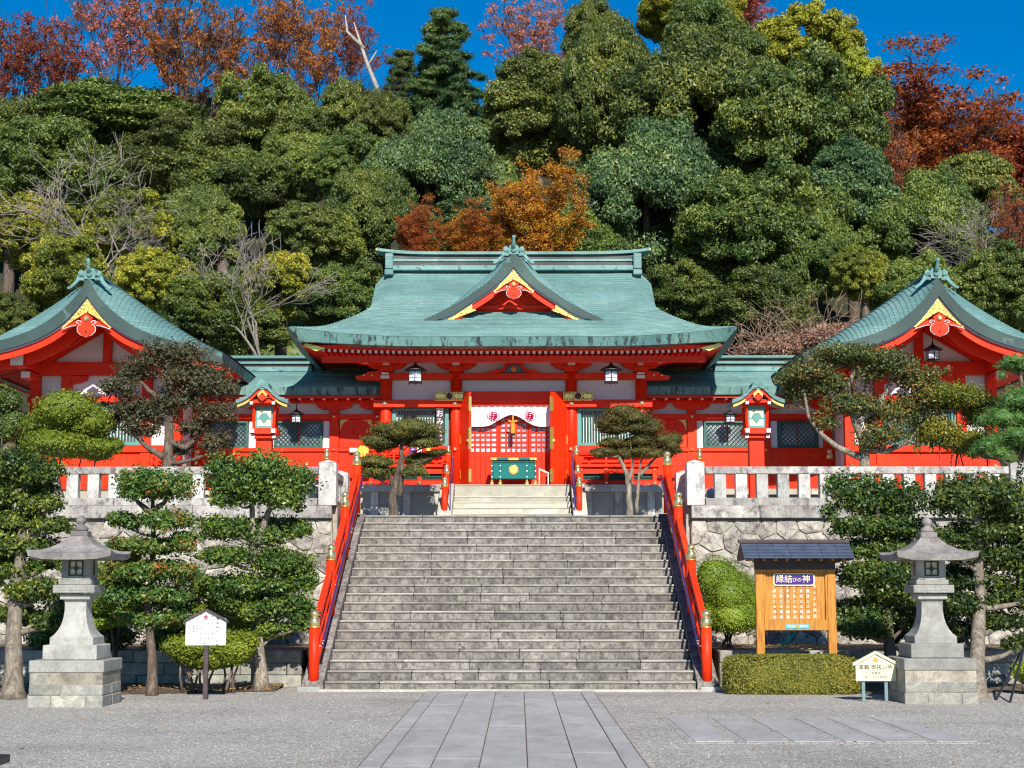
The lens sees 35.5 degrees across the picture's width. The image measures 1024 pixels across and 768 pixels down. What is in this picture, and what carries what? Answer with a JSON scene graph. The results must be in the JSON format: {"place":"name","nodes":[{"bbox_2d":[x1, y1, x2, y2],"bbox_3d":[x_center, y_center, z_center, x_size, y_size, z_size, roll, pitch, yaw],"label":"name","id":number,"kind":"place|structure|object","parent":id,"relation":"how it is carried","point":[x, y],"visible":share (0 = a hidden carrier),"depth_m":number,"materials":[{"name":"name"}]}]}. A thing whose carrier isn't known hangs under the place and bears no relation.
{"place":"outdoors","nodes":[
{"label":"outdoors","id":0,"kind":"place"},
{"bbox_2d":[0,116,959,451],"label":"wooded hill","id":1,"kind":"structure","parent":0,"point":[254,236],"depth_m":66.51,"materials":[{"name":"green plant"}]},
{"bbox_2d":[0,189,85,272],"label":"hill tree","id":2,"kind":"object","parent":1,"relation":"on","point":[14,246],"visible":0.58,"depth_m":55.96,"materials":[{"name":"green plant"}]},
{"bbox_2d":[0,0,95,101],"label":"hill tree","id":3,"kind":"object","parent":1,"relation":"on","point":[56,69],"visible":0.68,"depth_m":82.24,"materials":[{"name":"red plant"}]},
{"bbox_2d":[19,231,116,308],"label":"hill tree","id":4,"kind":"object","parent":1,"relation":"on","point":[49,277],"visible":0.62,"depth_m":49.48,"materials":[{"name":"green plant"}]},
{"bbox_2d":[0,111,153,224],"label":"hill tree","id":5,"kind":"object","parent":1,"relation":"on","point":[50,138],"visible":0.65,"depth_m":61.81,"materials":[{"name":"green plant"}]},
{"bbox_2d":[0,131,186,277],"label":"bare tree","id":6,"kind":"object","parent":1,"relation":"on","point":[29,210],"visible":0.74,"depth_m":52.70,"materials":[{"name":"silver plant"}]},
{"bbox_2d":[46,0,170,85],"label":"hill tree","id":7,"kind":"object","parent":1,"relation":"on","point":[121,42],"visible":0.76,"depth_m":88.60,"materials":[{"name":"red plant"}]},
{"bbox_2d":[11,76,207,146],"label":"hill tree","id":8,"kind":"object","parent":1,"relation":"on","point":[102,109],"visible":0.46,"depth_m":64.80,"materials":[{"name":"green plant"}]},
{"bbox_2d":[76,186,180,269],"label":"hill tree","id":9,"kind":"object","parent":1,"relation":"on","point":[169,242],"visible":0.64,"depth_m":53.63,"materials":[{"name":"green plant"}]},
{"bbox_2d":[114,245,199,313],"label":"hill tree","id":10,"kind":"object","parent":1,"relation":"on","point":[144,279],"visible":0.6,"depth_m":49.66,"materials":[{"name":"yellow plant"}]},
{"bbox_2d":[111,105,253,215],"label":"hill tree","id":11,"kind":"object","parent":1,"relation":"on","point":[171,122],"visible":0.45,"depth_m":62.79,"materials":[{"name":"green plant"}]},
{"bbox_2d":[165,184,247,339],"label":"hill tree","id":12,"kind":"object","parent":1,"relation":"on","point":[204,215],"visible":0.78,"depth_m":55.40,"materials":[{"name":"green plant"}]},
{"bbox_2d":[127,0,288,121],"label":"hill tree","id":13,"kind":"object","parent":1,"relation":"on","point":[209,39],"visible":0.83,"depth_m":83.74,"materials":[{"name":"orange plant"}]},
{"bbox_2d":[146,123,289,276],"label":"hill tree","id":14,"kind":"object","parent":1,"relation":"on","point":[246,179],"visible":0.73,"depth_m":61.94,"materials":[{"name":"green plant"}]},
{"bbox_2d":[157,269,292,355],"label":"hill tree","id":15,"kind":"object","parent":1,"relation":"on","point":[199,310],"visible":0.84,"depth_m":48.63,"materials":[{"name":"green plant"}]},
{"bbox_2d":[175,220,339,355],"bbox_3d":[-7.733,-0.435,48.058,5.224,9.254,4.185,0,-7,0],"label":"bare tree","id":16,"kind":"object","parent":1,"relation":"on","point":[257,353],"visible":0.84,"depth_m":47.87,"materials":[{"name":"silver plant"}]},
{"bbox_2d":[212,61,326,230],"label":"hill tree","id":17,"kind":"object","parent":1,"relation":"on","point":[282,103],"visible":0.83,"depth_m":66.44,"materials":[{"name":"green plant"}]},
{"bbox_2d":[238,249,312,355],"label":"hill tree","id":18,"kind":"object","parent":1,"relation":"on","point":[290,282],"visible":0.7,"depth_m":50.04,"materials":[{"name":"yellow plant"}]},
{"bbox_2d":[227,0,348,107],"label":"hill tree","id":19,"kind":"object","parent":1,"relation":"on","point":[279,18],"visible":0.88,"depth_m":85.91,"materials":[{"name":"orange plant"}]},
{"bbox_2d":[257,129,325,214],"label":"hill tree","id":20,"kind":"object","parent":1,"relation":"on","point":[289,158],"visible":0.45,"depth_m":62.98,"materials":[{"name":"green plant"}]},
{"bbox_2d":[262,200,366,369],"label":"hill tree","id":21,"kind":"object","parent":1,"relation":"on","point":[324,235],"visible":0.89,"depth_m":53.74,"materials":[{"name":"green plant"}]},
{"bbox_2d":[293,255,383,326],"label":"hill tree","id":22,"kind":"object","parent":1,"relation":"on","point":[354,295],"visible":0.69,"depth_m":49.79,"materials":[{"name":"green plant"}]},
{"bbox_2d":[303,123,388,201],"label":"hill tree","id":23,"kind":"object","parent":1,"relation":"on","point":[329,159],"visible":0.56,"depth_m":60.52,"materials":[{"name":"green plant"}]},
{"bbox_2d":[307,0,391,83],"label":"hill tree","id":24,"kind":"object","parent":1,"relation":"on","point":[355,55],"visible":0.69,"depth_m":88.66,"materials":[{"name":"red plant"}]},
{"bbox_2d":[318,75,380,152],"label":"hill tree","id":25,"kind":"object","parent":1,"relation":"on","point":[341,99],"visible":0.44,"depth_m":75.14,"materials":[{"name":"green plant"}]},
{"bbox_2d":[324,164,419,279],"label":"hill tree","id":26,"kind":"object","parent":1,"relation":"on","point":[373,202],"visible":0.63,"depth_m":56.52,"materials":[{"name":"green plant"}]},
{"bbox_2d":[352,87,413,139],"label":"hill tree","id":27,"kind":"object","parent":1,"relation":"on","point":[381,115],"visible":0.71,"depth_m":71.16,"materials":[{"name":"green plant"}]},
{"bbox_2d":[394,192,443,250],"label":"hill tree","id":28,"kind":"object","parent":1,"relation":"on","point":[417,240],"visible":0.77,"depth_m":49.63,"materials":[{"name":"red plant"}]},
{"bbox_2d":[359,103,500,225],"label":"hill tree","id":29,"kind":"object","parent":1,"relation":"on","point":[440,156],"visible":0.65,"depth_m":58.50,"materials":[{"name":"green plant"}]},
{"bbox_2d":[400,5,507,156],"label":"hill tree","id":30,"kind":"object","parent":1,"relation":"on","point":[440,80],"visible":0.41,"depth_m":75.70,"materials":[{"name":"green plant"}]},
{"bbox_2d":[432,196,511,250],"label":"hill tree","id":31,"kind":"object","parent":1,"relation":"on","point":[474,235],"visible":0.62,"depth_m":49.93,"materials":[{"name":"orange plant"}]},
{"bbox_2d":[0,83,1023,483],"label":"hillside undergrowth","id":32,"kind":"object","parent":1,"relation":"on","point":[508,169],"visible":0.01,"depth_m":75.83,"materials":[{"name":"green plant"}]},
{"bbox_2d":[475,0,581,61],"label":"hill tree","id":33,"kind":"object","parent":1,"relation":"on","point":[535,33],"visible":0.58,"depth_m":86.73,"materials":[{"name":"red plant"}]},
{"bbox_2d":[478,44,581,198],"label":"hill tree","id":34,"kind":"object","parent":1,"relation":"on","point":[517,104],"visible":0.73,"depth_m":66.53,"materials":[{"name":"green plant"}]},
{"bbox_2d":[480,144,596,250],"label":"hill tree","id":35,"kind":"object","parent":1,"relation":"on","point":[540,227],"visible":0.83,"depth_m":50.14,"materials":[{"name":"orange plant"}]},
{"bbox_2d":[543,199,633,250],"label":"hill tree","id":36,"kind":"object","parent":1,"relation":"on","point":[603,237],"visible":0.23,"depth_m":53.91,"materials":[{"name":"green plant"}]},
{"bbox_2d":[548,17,646,166],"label":"hill tree","id":37,"kind":"object","parent":1,"relation":"on","point":[586,74],"visible":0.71,"depth_m":64.68,"materials":[{"name":"green plant"}]},
{"bbox_2d":[560,0,638,56],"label":"hill tree","id":38,"kind":"object","parent":1,"relation":"on","point":[591,11],"visible":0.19,"depth_m":80.53,"materials":[{"name":"green plant"}]},
{"bbox_2d":[566,112,721,274],"bbox_3d":[4.681,-5.122,57.296,6.143,9.659,5.456,0,-7,0],"label":"hill tree","id":39,"kind":"object","parent":1,"relation":"on","point":[640,181],"visible":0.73,"depth_m":56.21,"materials":[{"name":"green plant"}]},
{"bbox_2d":[599,18,763,172],"bbox_3d":[7.081,-8.706,63.953,7.379,12.405,6.831,0,-7,0],"label":"hill tree","id":40,"kind":"object","parent":1,"relation":"on","point":[685,75],"visible":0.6,"depth_m":62.28,"materials":[{"name":"green plant"}]},
{"bbox_2d":[643,257,724,325],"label":"hill tree","id":41,"kind":"object","parent":1,"relation":"on","point":[688,293],"visible":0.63,"depth_m":49.29,"materials":[{"name":"green plant"}]},
{"bbox_2d":[635,0,747,45],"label":"hill tree","id":42,"kind":"object","parent":1,"relation":"on","point":[653,20],"visible":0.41,"depth_m":80.23,"materials":[{"name":"yellow plant"}]},
{"bbox_2d":[659,0,773,64],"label":"hill tree","id":43,"kind":"object","parent":1,"relation":"on","point":[715,13],"visible":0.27,"depth_m":73.31,"materials":[{"name":"green plant"}]},
{"bbox_2d":[669,150,856,354],"bbox_3d":[8.652,-3.565,54.961,6.583,8.580,5.582,0,-7,0],"label":"hill tree","id":44,"kind":"object","parent":1,"relation":"on","point":[727,223],"visible":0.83,"depth_m":53.54,"materials":[{"name":"green plant"}]},
{"bbox_2d":[707,261,821,353],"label":"hill tree","id":45,"kind":"object","parent":1,"relation":"on","point":[754,283],"visible":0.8,"depth_m":48.78,"materials":[{"name":"green plant"}]},
{"bbox_2d":[727,320,858,354],"bbox_3d":[8.724,1.160,46.758,4.520,6.143,3.096,2,-8,-14],"label":"brown shrub","id":46,"kind":"object","parent":1,"relation":"on","point":[772,344],"visible":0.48,"depth_m":46.63,"materials":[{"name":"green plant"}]},
{"bbox_2d":[707,35,897,177],"bbox_3d":[11.116,-7.303,61.356,7.375,11.707,6.043,0,-7,0],"label":"hill tree","id":47,"kind":"object","parent":1,"relation":"on","point":[773,105],"visible":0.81,"depth_m":60.03,"materials":[{"name":"green plant"}]},
{"bbox_2d":[752,0,868,71],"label":"hill tree","id":48,"kind":"object","parent":1,"relation":"on","point":[786,40],"visible":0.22,"depth_m":74.20,"materials":[{"name":"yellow plant"}]},
{"bbox_2d":[771,210,862,327],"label":"hill tree","id":49,"kind":"object","parent":1,"relation":"on","point":[809,261],"visible":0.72,"depth_m":53.15,"materials":[{"name":"green plant"}]},
{"bbox_2d":[799,132,901,324],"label":"hill tree","id":50,"kind":"object","parent":1,"relation":"on","point":[858,170],"visible":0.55,"depth_m":57.00,"materials":[{"name":"green plant"}]},
{"bbox_2d":[829,244,890,317],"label":"hill tree","id":51,"kind":"object","parent":1,"relation":"on","point":[854,274],"visible":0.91,"depth_m":51.19,"materials":[{"name":"green plant"}]},
{"bbox_2d":[804,32,1023,246],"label":"hill tree","id":52,"kind":"object","parent":1,"relation":"on","point":[922,106],"visible":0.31,"depth_m":70.55,"materials":[{"name":"red plant"}]},
{"bbox_2d":[868,247,965,311],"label":"hill tree","id":53,"kind":"object","parent":1,"relation":"on","point":[903,273],"visible":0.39,"depth_m":50.93,"materials":[{"name":"green plant"}]},
{"bbox_2d":[856,165,987,261],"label":"hill tree","id":54,"kind":"object","parent":1,"relation":"on","point":[925,197],"visible":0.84,"depth_m":56.16,"materials":[{"name":"green plant"}]},
{"bbox_2d":[893,85,1023,262],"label":"hill tree","id":55,"kind":"object","parent":1,"relation":"on","point":[973,141],"visible":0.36,"depth_m":71.53,"materials":[{"name":"red plant"}]},
{"bbox_2d":[934,150,1023,246],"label":"hill tree","id":56,"kind":"object","parent":1,"relation":"on","point":[978,173],"visible":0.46,"depth_m":60.38,"materials":[{"name":"green plant"}]},
{"bbox_2d":[948,238,1023,431],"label":"hill tree","id":57,"kind":"object","parent":1,"relation":"on","point":[987,282],"visible":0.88,"depth_m":49.79,"materials":[{"name":"green plant"}]},
{"bbox_2d":[976,174,1023,257],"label":"hill tree","id":58,"kind":"object","parent":1,"relation":"on","point":[1012,223],"visible":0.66,"depth_m":55.01,"materials":[{"name":"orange plant"}]},
{"bbox_2d":[356,691,649,767],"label":"paved path","id":59,"kind":"structure","parent":0,"point":[446,729],"depth_m":17.52,"materials":[{"name":"grey stone"}]},
{"bbox_2d":[0,687,1023,767],"bbox_3d":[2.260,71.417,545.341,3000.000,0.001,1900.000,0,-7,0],"label":"gravel ground","id":60,"kind":"structure","parent":0,"point":[143,736],"depth_m":18.34,"materials":[{"name":"grey gravel"}]},
{"bbox_2d":[0,444,76,699],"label":"tiered tree","id":61,"kind":"object","parent":60,"relation":"on","point":[29,487],"visible":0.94,"depth_m":24.25,"materials":[{"name":"green plant"}]},
{"bbox_2d":[27,515,130,706],"bbox_3d":[-6.093,3.174,22.480,1.170,2.652,1.170,0,-7,0],"label":"stone lantern","id":62,"kind":"object","parent":60,"relation":"on","point":[76,665],"visible":1,"depth_m":22.12,"materials":[{"name":"stone"}]},
{"bbox_2d":[0,683,282,693],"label":"soil strip","id":63,"kind":"object","parent":60,"relation":"on","point":[136,689],"visible":0.42,"depth_m":25.44,"materials":[{"name":"brown soil"}]},
{"bbox_2d":[193,443,327,689],"bbox_3d":[-4.096,2.944,25.617,1.959,4.010,1.610,5,-9,-35],"label":"tiered tree","id":64,"kind":"object","parent":63,"relation":"on","point":[259,479],"visible":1,"depth_m":25.48,"materials":[{"name":"green plant"}]},
{"bbox_2d":[94,463,206,695],"bbox_3d":[-5.632,3.023,24.591,1.824,3.591,1.523,-5,-9,35],"label":"tiered tree","id":65,"kind":"object","parent":60,"relation":"on","point":[126,580],"visible":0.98,"depth_m":24.33,"materials":[{"name":"green plant"}]},
{"bbox_2d":[0,650,303,686],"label":"planter wall","id":66,"kind":"structure","parent":60,"relation":"on","point":[285,667],"depth_m":26.20,"materials":[{"name":"grey stone"}]},
{"bbox_2d":[0,506,339,685],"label":"rubble retaining wall","id":67,"kind":"structure","parent":60,"relation":"on","point":[325,520],"depth_m":29.74,"materials":[{"name":"stone"}]},
{"bbox_2d":[14,460,349,507],"bbox_3d":[-6.445,1.982,30.992,6.350,0.863,2.400,0,-7,0],"label":"stone balustrade","id":68,"kind":"object","parent":67,"relation":"on","point":[335,486],"visible":0.48,"depth_m":29.87,"materials":[{"name":"stone"}]},
{"bbox_2d":[183,608,228,699],"bbox_3d":[-4.480,3.946,23.398,0.650,1.314,0.110,0,-7,0],"label":"white sign","id":69,"kind":"object","parent":60,"relation":"on","point":[206,627],"visible":1,"depth_m":23.41,"materials":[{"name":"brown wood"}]},
{"bbox_2d":[157,625,261,693],"bbox_3d":[-4.699,4.278,24.839,1.612,1.060,0.900,0,-7,0],"label":"bush","id":70,"kind":"object","parent":60,"relation":"on","point":[239,647],"visible":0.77,"depth_m":24.65,"materials":[{"name":"green plant"}]},
{"bbox_2d":[297,514,723,691],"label":"stone staircase","id":71,"kind":"structure","parent":60,"relation":"on","point":[580,603],"depth_m":27.99,"materials":[{"name":"grey stone"}]},
{"bbox_2d":[308,451,360,681],"bbox_3d":[-3.115,3.055,28.608,0.175,4.263,6.479,0,-7,0],"label":"stair railing","id":72,"kind":"object","parent":71,"relation":"on","point":[334,555],"visible":0.95,"depth_m":27.48,"materials":[{"name":"paint"}]},
{"bbox_2d":[663,451,711,681],"bbox_3d":[3.085,3.052,28.581,0.175,4.263,6.479,0,-7,0],"label":"stair railing","id":73,"kind":"object","parent":71,"relation":"on","point":[701,614],"visible":0.92,"depth_m":27.45,"materials":[{"name":"paint"}]},
{"bbox_2d":[719,652,860,694],"bbox_3d":[4.285,4.473,24.616,2.233,0.688,0.615,0,-7,0],"label":"box hedge","id":74,"kind":"object","parent":60,"relation":"on","point":[791,674],"visible":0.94,"depth_m":24.38,"materials":[{"name":"green plant"}]},
{"bbox_2d":[737,539,854,691],"bbox_3d":[4.435,3.627,25.073,1.745,2.371,0.840,0,-7,0],"label":"notice board","id":75,"kind":"object","parent":60,"relation":"on","point":[795,585],"visible":1,"depth_m":25.08,"materials":[{"name":"brown wood"}]},
{"bbox_2d":[660,717,986,742],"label":"stone paving","id":76,"kind":"structure","parent":60,"relation":"on","point":[789,729],"depth_m":18.10,"materials":[{"name":"stone"}]},
{"bbox_2d":[683,505,1023,685],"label":"rubble retaining wall","id":77,"kind":"structure","parent":60,"relation":"on","point":[721,530],"depth_m":29.70,"materials":[{"name":"stone"}]},
{"bbox_2d":[674,460,1023,507],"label":"stone balustrade","id":78,"kind":"object","parent":77,"relation":"on","point":[689,481],"visible":0.62,"depth_m":29.84,"materials":[{"name":"stone"}]},
{"bbox_2d":[718,650,1023,685],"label":"planter wall","id":79,"kind":"structure","parent":60,"relation":"on","point":[997,671],"depth_m":26.17,"materials":[{"name":"grey stone"}]},
{"bbox_2d":[878,517,978,703],"bbox_3d":[6.024,3.251,23.085,1.170,2.652,1.170,0,-7,0],"label":"stone lantern","id":80,"kind":"object","parent":60,"relation":"on","point":[934,665],"visible":0.99,"depth_m":22.68,"materials":[{"name":"stone"}]},
{"bbox_2d":[838,683,1021,693],"bbox_3d":[8.322,4.805,25.239,9.300,0.064,1.758,0,-7,0],"label":"soil strip","id":81,"kind":"object","parent":60,"relation":"on","point":[873,688],"visible":0.19,"depth_m":25.43,"materials":[{"name":"brown soil"}]},
{"bbox_2d":[815,468,948,688],"bbox_3d":[5.893,3.142,25.711,2.174,3.625,1.784,0,-7,0],"label":"tiered tree","id":82,"kind":"object","parent":81,"relation":"on","point":[875,612],"visible":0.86,"depth_m":25.51,"materials":[{"name":"green plant"}]},
{"bbox_2d":[909,446,1023,698],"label":"tiered tree","id":83,"kind":"object","parent":60,"relation":"on","point":[996,504],"visible":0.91,"depth_m":24.94,"materials":[{"name":"green plant"}]},
{"bbox_2d":[0,0,1023,233],"label":"sky","id":84,"kind":"structure","parent":0,"point":[990,33],"materials":[{"name":"blue"}]},
{"bbox_2d":[712,644,1022,678],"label":"planting bed","id":85,"kind":"object","parent":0,"point":[716,648],"visible":0.12,"depth_m":27.75,"materials":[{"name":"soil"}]},
{"bbox_2d":[696,554,754,647],"bbox_3d":[3.762,3.764,27.761,1.165,1.666,1.179,-7,-10,42],"label":"bush","id":86,"kind":"object","parent":85,"relation":"on","point":[727,590],"visible":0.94,"depth_m":27.48,"materials":[{"name":"green plant"}]},
{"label":"upper court","id":87,"kind":"structure","parent":0,"visible":0},
{"bbox_2d":[17,388,126,497],"bbox_3d":[-8.889,1.406,32.361,2.158,2.605,1.899,2,-8,-19],"label":"round shrub","id":88,"kind":"object","parent":87,"relation":"on","point":[67,424],"visible":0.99,"depth_m":31.99,"materials":[{"name":"green plant"}]},
{"bbox_2d":[0,258,254,497],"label":"gabled pavilion","id":89,"kind":"structure","parent":87,"relation":"on","point":[90,330],"depth_m":35.50,"materials":[{"name":"red paint"}]},
{"bbox_2d":[94,335,242,496],"bbox_3d":[-7.072,0.892,32.852,3.180,3.783,1.474,0,-7,0],"label":"pruned broadleaf","id":90,"kind":"object","parent":87,"relation":"on","point":[210,380],"visible":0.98,"depth_m":32.70,"materials":[{"name":"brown plant"}]},
{"bbox_2d":[236,379,294,458],"bbox_3d":[-4.977,1.301,32.218,1.040,2.700,0.960,0,-7,0],"label":"post lantern","id":91,"kind":"object","parent":87,"relation":"on","point":[264,431],"visible":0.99,"depth_m":32.08,"materials":[{"name":"paint"}]},
{"bbox_2d":[191,484,817,515],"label":"stone platform","id":92,"kind":"structure","parent":87,"relation":"on","point":[601,499],"depth_m":35.93,"materials":[{"name":"grey concrete"}]},
{"bbox_2d":[189,356,380,488],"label":"corridor wing","id":93,"kind":"structure","parent":92,"relation":"on","point":[338,410],"depth_m":37.96,"materials":[{"name":"red wood"}]},
{"bbox_2d":[287,235,738,485],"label":"shrine hall","id":94,"kind":"structure","parent":92,"relation":"on","point":[513,324],"depth_m":37.10,"materials":[{"name":"red paint"}]},
{"bbox_2d":[471,420,498,483],"bbox_3d":[-0.669,1.439,36.995,0.720,1.900,0.050,0,-7,0],"label":"lattice door","id":95,"kind":"structure","parent":94,"relation":"in","point":[484,439],"depth_m":36.96,"materials":[{"name":"paint"}]},
{"bbox_2d":[550,392,567,483],"bbox_3d":[1.097,1.264,36.615,0.112,2.130,0.640,-5,-9,36],"label":"door leaf","id":96,"kind":"structure","parent":94,"relation":"in","point":[558,409],"depth_m":36.56,"materials":[{"name":"paint"}]},
{"bbox_2d":[647,355,839,488],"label":"corridor wing","id":97,"kind":"structure","parent":92,"relation":"on","point":[690,405],"depth_m":37.90,"materials":[{"name":"red wood"}]},
{"bbox_2d":[437,484,587,515],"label":"entrance steps","id":98,"kind":"structure","parent":87,"relation":"on","point":[510,499],"depth_m":35.44,"materials":[{"name":"stone"}]},
{"bbox_2d":[589,402,684,514],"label":"clipped pine","id":99,"kind":"object","parent":87,"relation":"on","point":[644,441],"visible":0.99,"depth_m":34.24,"materials":[{"name":"green plant"}]},
{"bbox_2d":[726,379,784,497],"bbox_3d":[4.906,1.296,32.175,1.040,2.700,0.960,0,-7,0],"label":"post lantern","id":100,"kind":"object","parent":87,"relation":"on","point":[755,431],"visible":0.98,"depth_m":32.03,"materials":[{"name":"paint"}]},
{"bbox_2d":[771,340,952,465],"bbox_3d":[7.179,0.943,32.865,3.740,3.677,1.864,0,-7,0],"label":"pruned broadleaf","id":101,"kind":"object","parent":87,"relation":"on","point":[881,362],"visible":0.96,"depth_m":32.65,"materials":[{"name":"green plant"}]},
{"bbox_2d":[771,257,1023,497],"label":"gabled pavilion","id":102,"kind":"structure","parent":87,"relation":"on","point":[973,342],"depth_m":35.18,"materials":[{"name":"red paint"}]},
{"bbox_2d":[914,378,1004,491],"bbox_3d":[9.234,1.311,32.514,2.137,2.829,1.546,0,-7,0],"label":"round shrub","id":103,"kind":"object","parent":87,"relation":"on","point":[953,438],"visible":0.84,"depth_m":32.42,"materials":[{"name":"green plant"}]},
{"bbox_2d":[967,351,1023,480],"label":"court pine","id":104,"kind":"object","parent":87,"relation":"on","point":[998,444],"visible":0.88,"depth_m":31.32,"materials":[{"name":"green plant"}]},
{"bbox_3d":[-2.581,2.894,34.122,0.648,0.136,0.349,0,-7,0],"label":"moss mound","id":105,"kind":"object","parent":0,"visible":0},
{"bbox_2d":[359,415,449,514],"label":"clipped pine","id":106,"kind":"object","parent":105,"relation":"on","point":[420,433],"visible":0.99,"depth_m":34.23,"materials":[{"name":"green plant"}]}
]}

